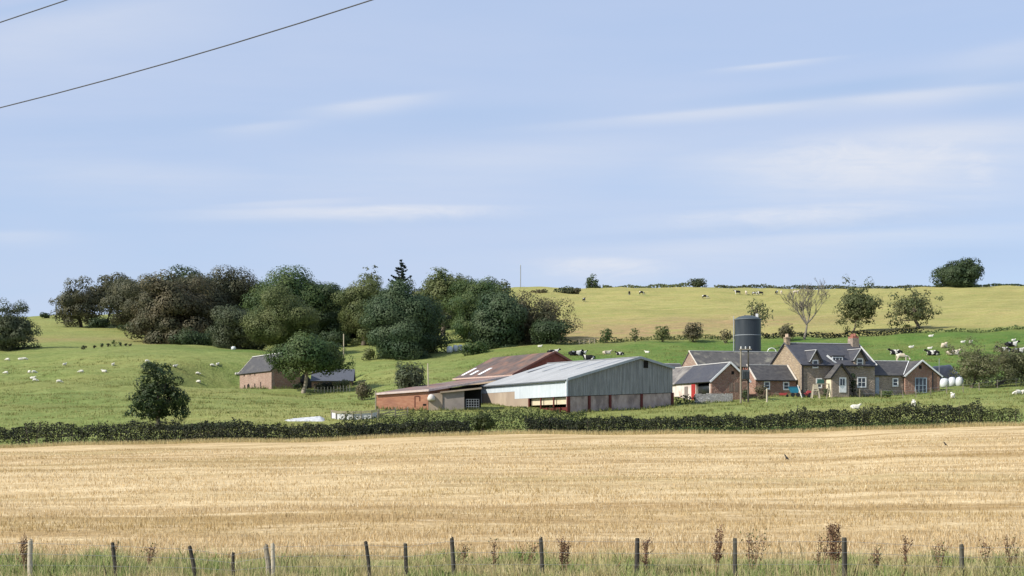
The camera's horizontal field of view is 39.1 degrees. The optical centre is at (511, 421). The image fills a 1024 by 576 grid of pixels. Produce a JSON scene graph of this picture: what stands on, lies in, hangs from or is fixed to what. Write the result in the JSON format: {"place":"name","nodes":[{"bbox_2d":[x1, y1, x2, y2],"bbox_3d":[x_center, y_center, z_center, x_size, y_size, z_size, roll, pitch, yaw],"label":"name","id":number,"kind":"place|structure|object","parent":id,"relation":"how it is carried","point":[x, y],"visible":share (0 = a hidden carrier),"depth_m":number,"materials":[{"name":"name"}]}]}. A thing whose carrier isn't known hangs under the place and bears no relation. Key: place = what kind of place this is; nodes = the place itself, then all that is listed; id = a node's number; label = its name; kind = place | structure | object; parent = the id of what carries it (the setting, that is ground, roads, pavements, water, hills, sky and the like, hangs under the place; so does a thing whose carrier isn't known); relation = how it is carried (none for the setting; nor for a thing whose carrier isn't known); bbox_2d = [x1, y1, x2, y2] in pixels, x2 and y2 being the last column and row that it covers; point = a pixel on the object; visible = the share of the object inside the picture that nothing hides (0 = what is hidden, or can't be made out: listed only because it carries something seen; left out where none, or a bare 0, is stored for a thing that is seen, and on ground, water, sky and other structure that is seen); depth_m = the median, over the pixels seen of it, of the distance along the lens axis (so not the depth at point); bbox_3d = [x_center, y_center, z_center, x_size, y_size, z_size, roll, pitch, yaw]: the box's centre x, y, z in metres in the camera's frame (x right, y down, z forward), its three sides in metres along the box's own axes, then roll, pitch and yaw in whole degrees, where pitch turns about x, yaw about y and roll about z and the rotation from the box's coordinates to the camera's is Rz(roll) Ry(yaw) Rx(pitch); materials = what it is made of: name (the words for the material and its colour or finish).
{"place":"outdoors","nodes":[
{"label":"outdoors","id":0,"kind":"place"},
{"bbox_2d":[0,0,371,107],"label":"power line","id":1,"kind":"object","parent":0,"point":[191,55],"visible":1,"depth_m":24.75,"materials":[{"name":"black metal"}]},
{"bbox_2d":[0,426,1023,560],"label":"stubble field","id":2,"kind":"structure","parent":0,"point":[870,435],"depth_m":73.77,"materials":[{"name":"beige plant"}]},
{"bbox_2d":[0,421,1023,447],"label":"stubble edge","id":3,"kind":"object","parent":2,"relation":"on","point":[556,431],"visible":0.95,"depth_m":149.04,"materials":[{"name":"beige plant"}]},
{"bbox_2d":[674,420,941,432],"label":"bramble strip","id":4,"kind":"object","parent":2,"relation":"on","point":[804,426],"visible":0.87,"depth_m":150.14,"materials":[{"name":"green plant"}]},
{"bbox_2d":[0,328,1023,446],"bbox_3d":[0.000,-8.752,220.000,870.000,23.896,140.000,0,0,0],"label":"pasture","id":5,"kind":"structure","parent":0,"point":[231,364],"depth_m":240.47,"materials":[{"name":"green plant"}]},
{"bbox_2d":[0,434,170,443],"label":"rough scrub","id":6,"kind":"object","parent":5,"relation":"on","point":[70,437],"visible":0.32,"depth_m":155.57,"materials":[{"name":"green plant"}]},
{"bbox_2d":[123,361,190,428],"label":"oak tree","id":7,"kind":"object","parent":5,"relation":"on","point":[152,399],"visible":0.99,"depth_m":164.78,"materials":[{"name":"green plant"}]},
{"bbox_2d":[0,417,470,445],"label":"field hedge","id":8,"kind":"object","parent":5,"relation":"on","point":[456,426],"visible":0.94,"depth_m":150.95,"materials":[{"name":"green plant"}]},
{"bbox_2d":[238,353,299,388],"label":"stone barn","id":9,"kind":"structure","parent":5,"relation":"on","point":[256,371],"depth_m":251.52,"materials":[{"name":"red stone"}]},
{"bbox_2d":[285,416,324,420],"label":"sheeted clamp","id":10,"kind":"object","parent":5,"relation":"on","point":[317,418],"visible":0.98,"depth_m":171.19,"materials":[{"name":"white plastic"}]},
{"bbox_2d":[262,329,355,392],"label":"broadleaf tree","id":11,"kind":"object","parent":5,"relation":"on","point":[311,353],"visible":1,"depth_m":233.08,"materials":[{"name":"green plant"}]},
{"bbox_2d":[313,381,335,389],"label":"bush","id":12,"kind":"object","parent":5,"relation":"on","point":[329,385],"visible":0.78,"depth_m":242.20,"materials":[{"name":"green plant"}]},
{"bbox_2d":[300,369,355,388],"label":"outbuilding","id":13,"kind":"structure","parent":5,"relation":"on","point":[316,378],"depth_m":249.39,"materials":[{"name":"grey stone"}]},
{"bbox_2d":[331,409,379,419],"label":"sheep pen","id":14,"kind":"object","parent":5,"relation":"on","point":[337,415],"visible":0.73,"depth_m":171.29,"materials":[{"name":"grey wood"}]},
{"bbox_2d":[355,380,374,399],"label":"bush","id":15,"kind":"object","parent":5,"relation":"on","point":[362,390],"visible":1,"depth_m":211.41,"materials":[{"name":"green plant"}]},
{"bbox_2d":[393,356,426,388],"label":"bush","id":16,"kind":"object","parent":5,"relation":"on","point":[411,376],"visible":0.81,"depth_m":204.00,"materials":[{"name":"green plant"}]},
{"bbox_2d":[376,375,511,409],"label":"brick shed","id":17,"kind":"structure","parent":5,"relation":"on","point":[415,397],"depth_m":185.72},
{"bbox_2d":[427,387,481,410],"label":"concrete byre","id":18,"kind":"structure","parent":5,"relation":"on","point":[461,399],"depth_m":183.73,"materials":[{"name":"concrete"}]},
{"bbox_2d":[339,406,587,433],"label":"hedge","id":19,"kind":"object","parent":5,"relation":"on","point":[500,415],"depth_m":153.19,"materials":[{"name":"green plant"}]},
{"bbox_2d":[458,341,490,355],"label":"bush","id":20,"kind":"object","parent":5,"relation":"on","point":[473,348],"visible":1,"depth_m":285.10,"materials":[{"name":"green plant"}]},
{"bbox_2d":[470,412,496,431],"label":"bush","id":21,"kind":"object","parent":5,"relation":"on","point":[483,419],"visible":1,"depth_m":152.34,"materials":[{"name":"green plant"}]},
{"bbox_2d":[452,351,571,385],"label":"brick barn","id":22,"kind":"structure","parent":5,"relation":"on","point":[503,366],"depth_m":217.96,"materials":[{"name":"metal"}]},
{"bbox_2d":[479,356,674,413],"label":"steel barn","id":23,"kind":"structure","parent":5,"relation":"on","point":[639,382],"depth_m":183.45,"materials":[{"name":"metal"}]},
{"bbox_2d":[236,381,940,413],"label":"wall foot grass","id":24,"kind":"structure","parent":5,"relation":"on","point":[447,409],"depth_m":185.31,"materials":[{"name":"green plant"}]},
{"bbox_2d":[599,328,612,342],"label":"bush","id":25,"kind":"object","parent":5,"relation":"on","point":[607,334],"visible":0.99,"depth_m":288.58,"materials":[{"name":"green plant"}]},
{"bbox_2d":[654,325,670,341],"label":"bush","id":26,"kind":"object","parent":5,"relation":"on","point":[662,334],"visible":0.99,"depth_m":285.66,"materials":[{"name":"green plant"}]},
{"bbox_2d":[682,322,703,341],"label":"bush","id":27,"kind":"object","parent":5,"relation":"on","point":[692,331],"visible":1,"depth_m":285.34,"materials":[{"name":"green plant"}]},
{"bbox_2d":[673,362,751,399],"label":"steading","id":28,"kind":"structure","parent":5,"relation":"on","point":[719,378],"depth_m":195.11,"materials":[{"name":"red stone"}]},
{"bbox_2d":[694,393,732,402],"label":"rubble wall","id":29,"kind":"structure","parent":5,"relation":"on","point":[714,397],"depth_m":190.49,"materials":[{"name":"grey stone"}]},
{"bbox_2d":[681,350,776,369],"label":"back range","id":30,"kind":"structure","parent":5,"relation":"on","point":[694,357],"depth_m":222.53,"materials":[{"name":"grey stone"}]},
{"bbox_2d":[739,346,751,402],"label":"transformer pole","id":31,"kind":"object","parent":5,"relation":"on","point":[745,374],"visible":0.98,"depth_m":187.90,"materials":[{"name":"brown wood"}]},
{"bbox_2d":[733,314,761,350],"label":"silo","id":32,"kind":"object","parent":5,"relation":"on","point":[746,330],"visible":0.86,"depth_m":227.24,"materials":[{"name":"metal"}]},
{"bbox_2d":[523,398,983,433],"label":"field hedge","id":33,"kind":"object","parent":5,"relation":"on","point":[562,424],"visible":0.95,"depth_m":150.88,"materials":[{"name":"green plant"}]},
{"bbox_2d":[745,299,773,327],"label":"ash tree","id":34,"kind":"object","parent":5,"relation":"on","point":[758,312],"visible":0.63,"depth_m":267.35,"materials":[{"name":"green plant"}]},
{"bbox_2d":[753,385,770,399],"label":"bush","id":35,"kind":"object","parent":5,"relation":"on","point":[759,391],"visible":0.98,"depth_m":190.88,"materials":[{"name":"green plant"}]},
{"bbox_2d":[746,364,796,397],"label":"brick annex","id":36,"kind":"object","parent":5,"relation":"on","point":[776,379],"visible":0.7,"depth_m":198.83,"materials":[{"name":"red stone"}]},
{"bbox_2d":[778,323,795,339],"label":"bush","id":37,"kind":"object","parent":5,"relation":"on","point":[785,329],"visible":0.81,"depth_m":282.43,"materials":[{"name":"green plant"}]},
{"bbox_2d":[781,278,829,339],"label":"bare tree","id":38,"kind":"object","parent":5,"relation":"on","point":[807,306],"visible":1,"depth_m":283.83,"materials":[{"name":"brown plant"}]},
{"bbox_2d":[811,379,831,398],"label":"swing frame","id":39,"kind":"object","parent":5,"relation":"on","point":[820,381],"visible":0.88,"depth_m":193.50,"materials":[{"name":"brown wood"}]},
{"bbox_2d":[769,333,876,396],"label":"farmhouse","id":40,"kind":"object","parent":5,"relation":"on","point":[834,366],"visible":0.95,"depth_m":200.16,"materials":[{"name":"grey stone"}]},
{"bbox_2d":[761,327,923,338],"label":"field boundary","id":41,"kind":"object","parent":5,"relation":"on","point":[801,334],"visible":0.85,"depth_m":288.68,"materials":[{"name":"green plant"}]},
{"bbox_2d":[874,360,942,394],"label":"gabled annex","id":42,"kind":"object","parent":5,"relation":"on","point":[906,377],"visible":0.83,"depth_m":203.11,"materials":[{"name":"brown stone"}]},
{"bbox_2d":[859,378,1015,396],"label":"garden fence","id":43,"kind":"object","parent":5,"relation":"on","point":[930,389],"visible":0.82,"depth_m":197.47,"materials":[{"name":"brown wood"}]},
{"bbox_2d":[933,365,959,378],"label":"silage clamp","id":44,"kind":"object","parent":5,"relation":"on","point":[944,370],"visible":0.48,"depth_m":220.55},
{"bbox_2d":[925,325,1023,332],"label":"field boundary","id":45,"kind":"object","parent":5,"relation":"on","point":[996,329],"visible":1,"depth_m":287.78,"materials":[{"name":"grey stone"}]},
{"bbox_2d":[944,336,1016,387],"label":"fruit tree","id":46,"kind":"object","parent":5,"relation":"on","point":[975,370],"visible":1,"depth_m":205.95,"materials":[{"name":"green plant"}]},
{"bbox_2d":[940,374,1023,385],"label":"garden hedge","id":47,"kind":"object","parent":5,"relation":"on","point":[987,383],"visible":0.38,"depth_m":213.65,"materials":[{"name":"green plant"}]},
{"bbox_2d":[973,406,1022,424],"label":"hedge end","id":48,"kind":"object","parent":5,"relation":"on","point":[1001,413],"visible":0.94,"depth_m":151.12,"materials":[{"name":"green plant"}]},
{"bbox_2d":[992,346,1023,386],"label":"fruit tree","id":49,"kind":"object","parent":5,"relation":"on","point":[1016,362],"visible":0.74,"depth_m":207.82,"materials":[{"name":"green plant"}]},
{"bbox_2d":[0,285,1023,362],"bbox_3d":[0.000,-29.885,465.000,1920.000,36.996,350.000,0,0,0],"label":"hillside","id":50,"kind":"structure","parent":0,"point":[620,312],"depth_m":375.45,"materials":[{"name":"green plant"}]},
{"bbox_2d":[0,297,42,350],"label":"broadleaf tree","id":51,"kind":"object","parent":50,"relation":"on","point":[15,330],"visible":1,"depth_m":303.21,"materials":[{"name":"green plant"}]},
{"bbox_2d":[48,275,109,326],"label":"broadleaf tree","id":52,"kind":"object","parent":50,"relation":"on","point":[78,305],"visible":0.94,"depth_m":397.04,"materials":[{"name":"green plant"}]},
{"bbox_2d":[87,316,117,327],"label":"bush","id":53,"kind":"object","parent":50,"relation":"on","point":[101,323],"visible":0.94,"depth_m":394.29,"materials":[{"name":"green plant"}]},
{"bbox_2d":[92,272,132,320],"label":"broadleaf tree","id":54,"kind":"object","parent":50,"relation":"on","point":[105,280],"visible":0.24,"depth_m":406.48,"materials":[{"name":"green plant"}]},
{"bbox_2d":[97,273,157,327],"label":"broadleaf tree","id":55,"kind":"object","parent":50,"relation":"on","point":[116,301],"visible":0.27,"depth_m":387.43,"materials":[{"name":"green plant"}]},
{"bbox_2d":[118,279,169,334],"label":"broadleaf tree","id":56,"kind":"object","parent":50,"relation":"on","point":[131,294],"visible":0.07,"depth_m":379.37,"materials":[{"name":"green plant"}]},
{"bbox_2d":[122,269,216,344],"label":"broadleaf tree","id":57,"kind":"object","parent":50,"relation":"on","point":[172,308],"visible":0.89,"depth_m":347.19,"materials":[{"name":"green plant"}]},
{"bbox_2d":[154,264,214,283],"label":"broadleaf tree","id":58,"kind":"object","parent":50,"relation":"on","point":[183,274],"visible":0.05,"depth_m":390.93,"materials":[{"name":"green plant"}]},
{"bbox_2d":[168,326,216,345],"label":"bush","id":59,"kind":"object","parent":50,"relation":"on","point":[194,339],"visible":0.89,"depth_m":339.14,"materials":[{"name":"green plant"}]},
{"bbox_2d":[171,264,260,332],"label":"broadleaf tree","id":60,"kind":"object","parent":50,"relation":"on","point":[219,295],"visible":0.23,"depth_m":364.58,"materials":[{"name":"green plant"}]},
{"bbox_2d":[204,304,263,349],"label":"broadleaf tree","id":61,"kind":"object","parent":50,"relation":"on","point":[230,332],"visible":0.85,"depth_m":327.15,"materials":[{"name":"green plant"}]},
{"bbox_2d":[239,283,320,351],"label":"broadleaf tree","id":62,"kind":"object","parent":50,"relation":"on","point":[284,319],"visible":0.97,"depth_m":317.57,"materials":[{"name":"green plant"}]},
{"bbox_2d":[239,264,346,344],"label":"broadleaf tree","id":63,"kind":"object","parent":50,"relation":"on","point":[306,289],"visible":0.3,"depth_m":355.54,"materials":[{"name":"green plant"}]},
{"bbox_2d":[310,284,350,339],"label":"broadleaf tree","id":64,"kind":"object","parent":50,"relation":"on","point":[334,318],"visible":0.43,"depth_m":355.94,"materials":[{"name":"green plant"}]},
{"bbox_2d":[319,329,351,346],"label":"bush","id":65,"kind":"object","parent":50,"relation":"on","point":[337,337],"visible":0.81,"depth_m":343.11,"materials":[{"name":"green plant"}]},
{"bbox_2d":[331,272,390,345],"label":"broadleaf tree","id":66,"kind":"object","parent":50,"relation":"on","point":[353,297],"visible":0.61,"depth_m":344.94,"materials":[{"name":"green plant"}]},
{"bbox_2d":[361,348,375,360],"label":"bush","id":67,"kind":"object","parent":50,"relation":"on","point":[368,354],"visible":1,"depth_m":291.38,"materials":[{"name":"green plant"}]},
{"bbox_2d":[388,259,413,292],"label":"conifer","id":68,"kind":"object","parent":50,"relation":"on","point":[403,270],"visible":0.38,"depth_m":359.56,"materials":[{"name":"green plant"}]},
{"bbox_2d":[358,277,444,360],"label":"broadleaf tree","id":69,"kind":"object","parent":50,"relation":"on","point":[402,320],"visible":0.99,"depth_m":287.69,"materials":[{"name":"green plant"}]},
{"bbox_2d":[415,333,453,352],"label":"bush","id":70,"kind":"object","parent":50,"relation":"on","point":[439,341],"visible":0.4,"depth_m":296.03,"materials":[{"name":"green plant"}]},
{"bbox_2d":[426,304,451,342],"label":"broadleaf tree","id":71,"kind":"object","parent":50,"relation":"on","point":[443,323],"visible":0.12,"depth_m":320.58,"materials":[{"name":"green plant"}]},
{"bbox_2d":[420,266,465,334],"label":"broadleaf tree","id":72,"kind":"object","parent":50,"relation":"on","point":[439,285],"visible":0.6,"depth_m":341.85,"materials":[{"name":"green plant"}]},
{"bbox_2d":[449,290,484,342],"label":"broadleaf tree","id":73,"kind":"object","parent":50,"relation":"on","point":[462,329],"visible":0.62,"depth_m":315.73,"materials":[{"name":"green plant"}]},
{"bbox_2d":[440,275,508,323],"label":"broadleaf tree","id":74,"kind":"object","parent":50,"relation":"on","point":[476,286],"visible":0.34,"depth_m":335.19,"materials":[{"name":"green plant"}]},
{"bbox_2d":[468,288,529,349],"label":"broadleaf tree","id":75,"kind":"object","parent":50,"relation":"on","point":[498,314],"visible":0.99,"depth_m":293.13,"materials":[{"name":"green plant"}]},
{"bbox_2d":[512,296,541,341],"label":"broadleaf tree","id":76,"kind":"object","parent":50,"relation":"on","point":[518,301],"visible":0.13,"depth_m":302.73,"materials":[{"name":"green plant"}]},
{"bbox_2d":[516,288,582,344],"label":"broadleaf tree","id":77,"kind":"object","parent":50,"relation":"on","point":[548,313],"visible":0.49,"depth_m":298.23,"materials":[{"name":"green plant"}]},
{"bbox_2d":[529,317,576,344],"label":"bush","id":78,"kind":"object","parent":50,"relation":"on","point":[553,332],"visible":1,"depth_m":288.42,"materials":[{"name":"green plant"}]},
{"bbox_2d":[553,286,579,293],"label":"bush","id":79,"kind":"object","parent":50,"relation":"on","point":[569,289],"visible":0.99,"depth_m":469.09,"materials":[{"name":"green plant"}]},
{"bbox_2d":[585,274,600,287],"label":"broadleaf tree","id":80,"kind":"object","parent":50,"relation":"on","point":[591,283],"visible":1,"depth_m":498.76,"materials":[{"name":"green plant"}]},
{"bbox_2d":[602,282,687,287],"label":"skyline hedge","id":81,"kind":"object","parent":50,"relation":"on","point":[657,285],"visible":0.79,"depth_m":509.12,"materials":[{"name":"green plant"}]},
{"bbox_2d":[565,334,732,343],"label":"field boundary","id":82,"kind":"object","parent":50,"relation":"on","point":[643,338],"visible":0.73,"depth_m":290.73,"materials":[{"name":"green plant"}]},
{"bbox_2d":[687,278,706,287],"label":"bush","id":83,"kind":"object","parent":50,"relation":"on","point":[697,282],"visible":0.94,"depth_m":494.96,"materials":[{"name":"green plant"}]},
{"bbox_2d":[714,284,930,289],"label":"skyline hedge","id":84,"kind":"object","parent":50,"relation":"on","point":[795,286],"visible":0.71,"depth_m":511.23,"materials":[{"name":"green plant"}]},
{"bbox_2d":[832,274,883,332],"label":"ash tree","id":85,"kind":"object","parent":50,"relation":"on","point":[854,302],"visible":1,"depth_m":298.84,"materials":[{"name":"green plant"}]},
{"bbox_2d":[884,285,943,327],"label":"ash tree","id":86,"kind":"object","parent":50,"relation":"on","point":[917,309],"visible":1,"depth_m":297.07,"materials":[{"name":"green plant"}]},
{"bbox_2d":[929,257,984,287],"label":"oak tree","id":87,"kind":"object","parent":50,"relation":"on","point":[964,274],"visible":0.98,"depth_m":493.21,"materials":[{"name":"green plant"}]},
{"bbox_2d":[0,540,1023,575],"bbox_3d":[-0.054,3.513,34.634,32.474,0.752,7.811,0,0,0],"label":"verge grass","id":88,"kind":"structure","parent":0,"point":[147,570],"depth_m":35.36,"materials":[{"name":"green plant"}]},
{"bbox_2d":[0,0,1023,316],"label":"sky","id":89,"kind":"structure","parent":0,"point":[777,143],"materials":[{"name":"blue"}]},
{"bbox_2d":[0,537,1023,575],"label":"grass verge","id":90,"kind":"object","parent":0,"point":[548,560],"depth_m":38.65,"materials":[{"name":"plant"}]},
{"bbox_2d":[17,533,34,572],"bbox_3d":[-11.787,3.292,34.774,0.313,1.171,0.465,0,0,43],"label":"dock plant","id":91,"kind":"object","parent":90,"relation":"on","point":[25,553],"visible":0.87,"depth_m":34.78,"materials":[{"name":"brown plant"}]},
{"bbox_2d":[0,536,1021,575],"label":"wire fence","id":92,"kind":"object","parent":90,"relation":"on","point":[269,563],"visible":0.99,"depth_m":33.95,"materials":[{"name":"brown wood"}]},
{"bbox_2d":[555,534,570,574],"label":"dock plant","id":93,"kind":"object","parent":90,"relation":"on","point":[564,547],"visible":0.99,"depth_m":34.83,"materials":[{"name":"brown plant"}]},
{"bbox_2d":[639,538,654,567],"bbox_3d":[3.242,3.354,34.780,0.411,1.175,0.368,0,0,11],"label":"dock plant","id":94,"kind":"object","parent":90,"relation":"on","point":[645,557],"visible":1,"depth_m":34.76,"materials":[{"name":"brown plant"}]},
{"bbox_2d":[711,524,728,575],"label":"dock plant","id":95,"kind":"object","parent":90,"relation":"on","point":[720,543],"visible":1,"depth_m":34.73,"materials":[{"name":"brown plant"}]},
{"bbox_2d":[740,528,771,571],"bbox_3d":[5.966,3.269,35.366,0.691,1.339,0.605,0,0,-40],"label":"thistle","id":96,"kind":"object","parent":90,"relation":"on","point":[749,552],"visible":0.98,"depth_m":35.38,"materials":[{"name":"brown plant"}]},
{"bbox_2d":[812,528,829,575],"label":"weed","id":97,"kind":"object","parent":90,"relation":"on","point":[820,543],"visible":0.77,"depth_m":35.36,"materials":[{"name":"brown plant"}]},
{"bbox_2d":[823,522,841,575],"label":"dock plant","id":98,"kind":"object","parent":90,"relation":"on","point":[833,553],"visible":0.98,"depth_m":34.77,"materials":[{"name":"brown plant"}]},
{"bbox_2d":[865,545,884,571],"bbox_3d":[8.931,3.484,35.372,0.419,0.940,0.437,0,0,41],"label":"thistle","id":99,"kind":"object","parent":90,"relation":"on","point":[876,561],"visible":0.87,"depth_m":35.33,"materials":[{"name":"brown plant"}]},
{"bbox_2d":[898,535,912,569],"bbox_3d":[9.513,3.314,34.720,0.314,1.219,0.304,0,0,-30],"label":"dock plant","id":100,"kind":"object","parent":90,"relation":"on","point":[905,549],"visible":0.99,"depth_m":34.74,"materials":[{"name":"brown plant"}]},
{"bbox_2d":[930,540,951,573],"bbox_3d":[10.539,3.417,35.442,0.556,1.040,0.432,0,0,16],"label":"thistle","id":101,"kind":"object","parent":90,"relation":"on","point":[939,554],"visible":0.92,"depth_m":35.38,"materials":[{"name":"brown plant"}]},
{"bbox_2d":[997,535,1020,566],"bbox_3d":[12.244,3.386,35.385,0.591,1.284,0.569,0,0,25],"label":"thistle","id":102,"kind":"object","parent":90,"relation":"on","point":[1009,554],"visible":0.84,"depth_m":35.41,"materials":[{"name":"brown plant"}]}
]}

